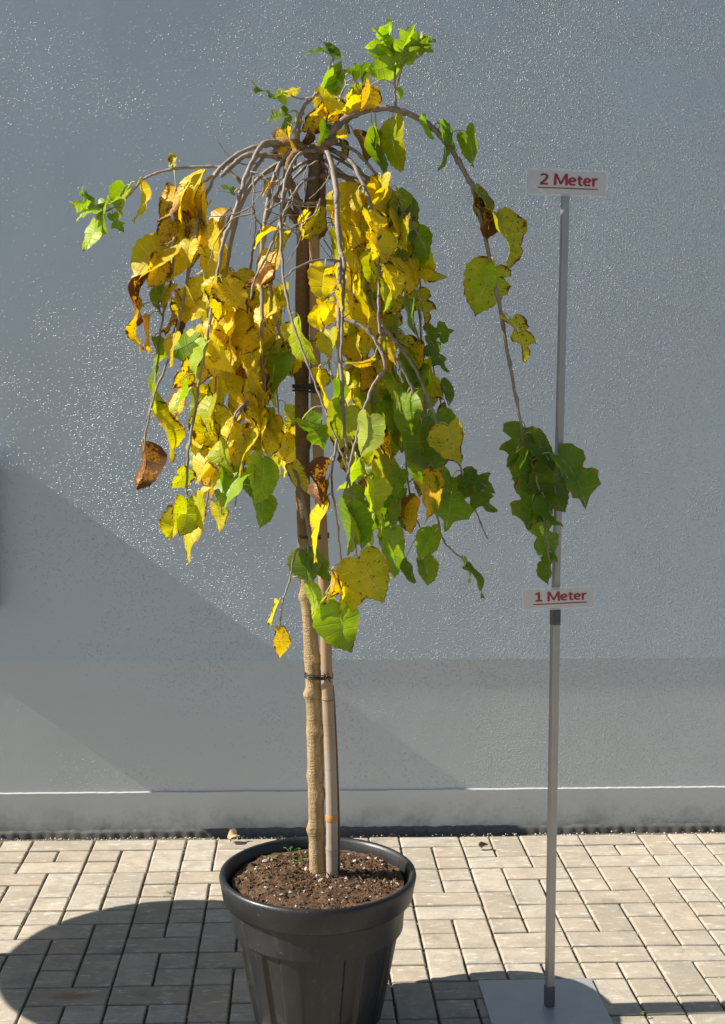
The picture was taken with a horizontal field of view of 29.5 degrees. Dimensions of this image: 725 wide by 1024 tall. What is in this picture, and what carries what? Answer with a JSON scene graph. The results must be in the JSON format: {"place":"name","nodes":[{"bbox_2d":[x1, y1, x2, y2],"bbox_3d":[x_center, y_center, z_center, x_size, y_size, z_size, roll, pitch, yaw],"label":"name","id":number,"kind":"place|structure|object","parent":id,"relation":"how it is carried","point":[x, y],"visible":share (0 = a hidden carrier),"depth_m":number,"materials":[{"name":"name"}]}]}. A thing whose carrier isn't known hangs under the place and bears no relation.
{"place":"outdoors","nodes":[
{"label":"outdoors","id":0,"kind":"place"},
{"bbox_2d":[0,832,724,1023],"bbox_3d":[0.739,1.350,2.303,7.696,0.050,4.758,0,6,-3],"label":"pavement","id":1,"kind":"structure","parent":0,"point":[608,886],"depth_m":3.87,"materials":[{"name":"beige concrete"}]},
{"bbox_2d":[227,828,239,841],"bbox_3d":[-0.427,1.072,4.577,0.044,0.030,0.035,-20,42,-17],"label":"fallen leaf","id":2,"kind":"object","parent":1,"relation":"on","point":[232,832],"visible":1,"depth_m":4.58,"materials":[{"name":"beige plant"}]},
{"bbox_2d":[219,836,415,1023],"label":"plant pot","id":3,"kind":"object","parent":1,"relation":"on","point":[317,966],"visible":0.75,"depth_m":3.13,"materials":[{"name":"grey plastic"}]},
{"bbox_2d":[232,846,403,908],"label":"potting soil","id":4,"kind":"structure","parent":3,"relation":"in","point":[281,880],"depth_m":3.24,"materials":[{"name":"brown soil"}]},
{"bbox_2d":[309,234,337,877],"bbox_3d":[-0.090,0.131,3.214,0.070,1.532,0.030,0,6,-3],"label":"bamboo stake","id":5,"kind":"object","parent":4,"relation":"on","point":[331,817],"visible":0.68,"depth_m":3.23,"materials":[{"name":"wood"}]},
{"bbox_2d":[300,532,329,538],"bbox_3d":[-0.112,0.054,3.218,0.070,0.012,0.055,0,6,-3],"label":"wire tie","id":6,"kind":"object","parent":5,"relation":"attached to","point":[303,537],"visible":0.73,"depth_m":3.19,"materials":[{"name":"black"}]},
{"bbox_2d":[304,671,331,681],"bbox_3d":[-0.103,0.383,3.248,0.069,0.025,0.062,0,6,-3],"label":"wire tie","id":7,"kind":"object","parent":5,"relation":"attached to","point":[319,678],"visible":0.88,"depth_m":3.23,"materials":[{"name":"black metal"}]},
{"bbox_2d":[70,17,600,874],"bbox_3d":[-0.061,-0.116,3.222,1.084,1.999,0.670,-3,6,-28],"label":"weeping tree","id":8,"kind":"object","parent":4,"relation":"in","point":[380,235],"visible":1,"depth_m":3.14,"materials":[{"name":"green plant"}]},
{"bbox_2d":[292,383,320,393],"bbox_3d":[-0.127,-0.286,3.184,0.073,0.028,0.061,0,6,-3],"label":"rubber tie","id":9,"kind":"object","parent":8,"relation":"attached to","point":[309,386],"visible":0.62,"depth_m":3.15,"materials":[{"name":"black rubber"}]},
{"bbox_2d":[333,685,339,872],"bbox_3d":[-0.063,0.639,3.282,0.022,0.462,0.005,0,6,-3],"label":"thin cane","id":10,"kind":"object","parent":4,"relation":"on","point":[338,806],"visible":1,"depth_m":3.28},
{"bbox_2d":[0,830,723,1022],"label":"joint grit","id":11,"kind":"object","parent":1,"relation":"on","point":[350,836],"visible":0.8,"depth_m":4.60,"materials":[{"name":"grey gravel"}]},
{"bbox_2d":[0,0,724,839],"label":"house wall","id":12,"kind":"structure","parent":1,"relation":"on","point":[152,684],"depth_m":4.57,"materials":[{"name":"grey paint"}]},
{"bbox_2d":[478,841,487,848],"bbox_3d":[0.396,1.092,4.521,0.035,0.020,0.021,-20,42,-17],"label":"fallen leaf","id":13,"kind":"object","parent":1,"relation":"on","point":[481,844],"visible":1,"depth_m":4.52,"materials":[{"name":"plant"}]},
{"bbox_2d":[478,196,612,1023],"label":"measuring stand","id":14,"kind":"object","parent":1,"relation":"on","point":[549,999],"visible":1,"depth_m":3.33,"materials":[{"name":"metal"}]},
{"bbox_2d":[522,585,595,610],"bbox_3d":[0.466,0.205,3.273,0.178,0.061,0.007,0,6,-3],"label":"height sign","id":15,"kind":"object","parent":14,"relation":"attached to","point":[559,598],"visible":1,"depth_m":3.27,"materials":[{"name":"white laminate"}]},
{"bbox_2d":[525,168,607,197],"bbox_3d":[0.470,-0.758,3.178,0.193,0.066,0.008,0,6,-3],"label":"height marker","id":16,"kind":"object","parent":14,"relation":"attached to","point":[563,182],"visible":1,"depth_m":3.18,"materials":[{"name":"white laminate"}]}
]}

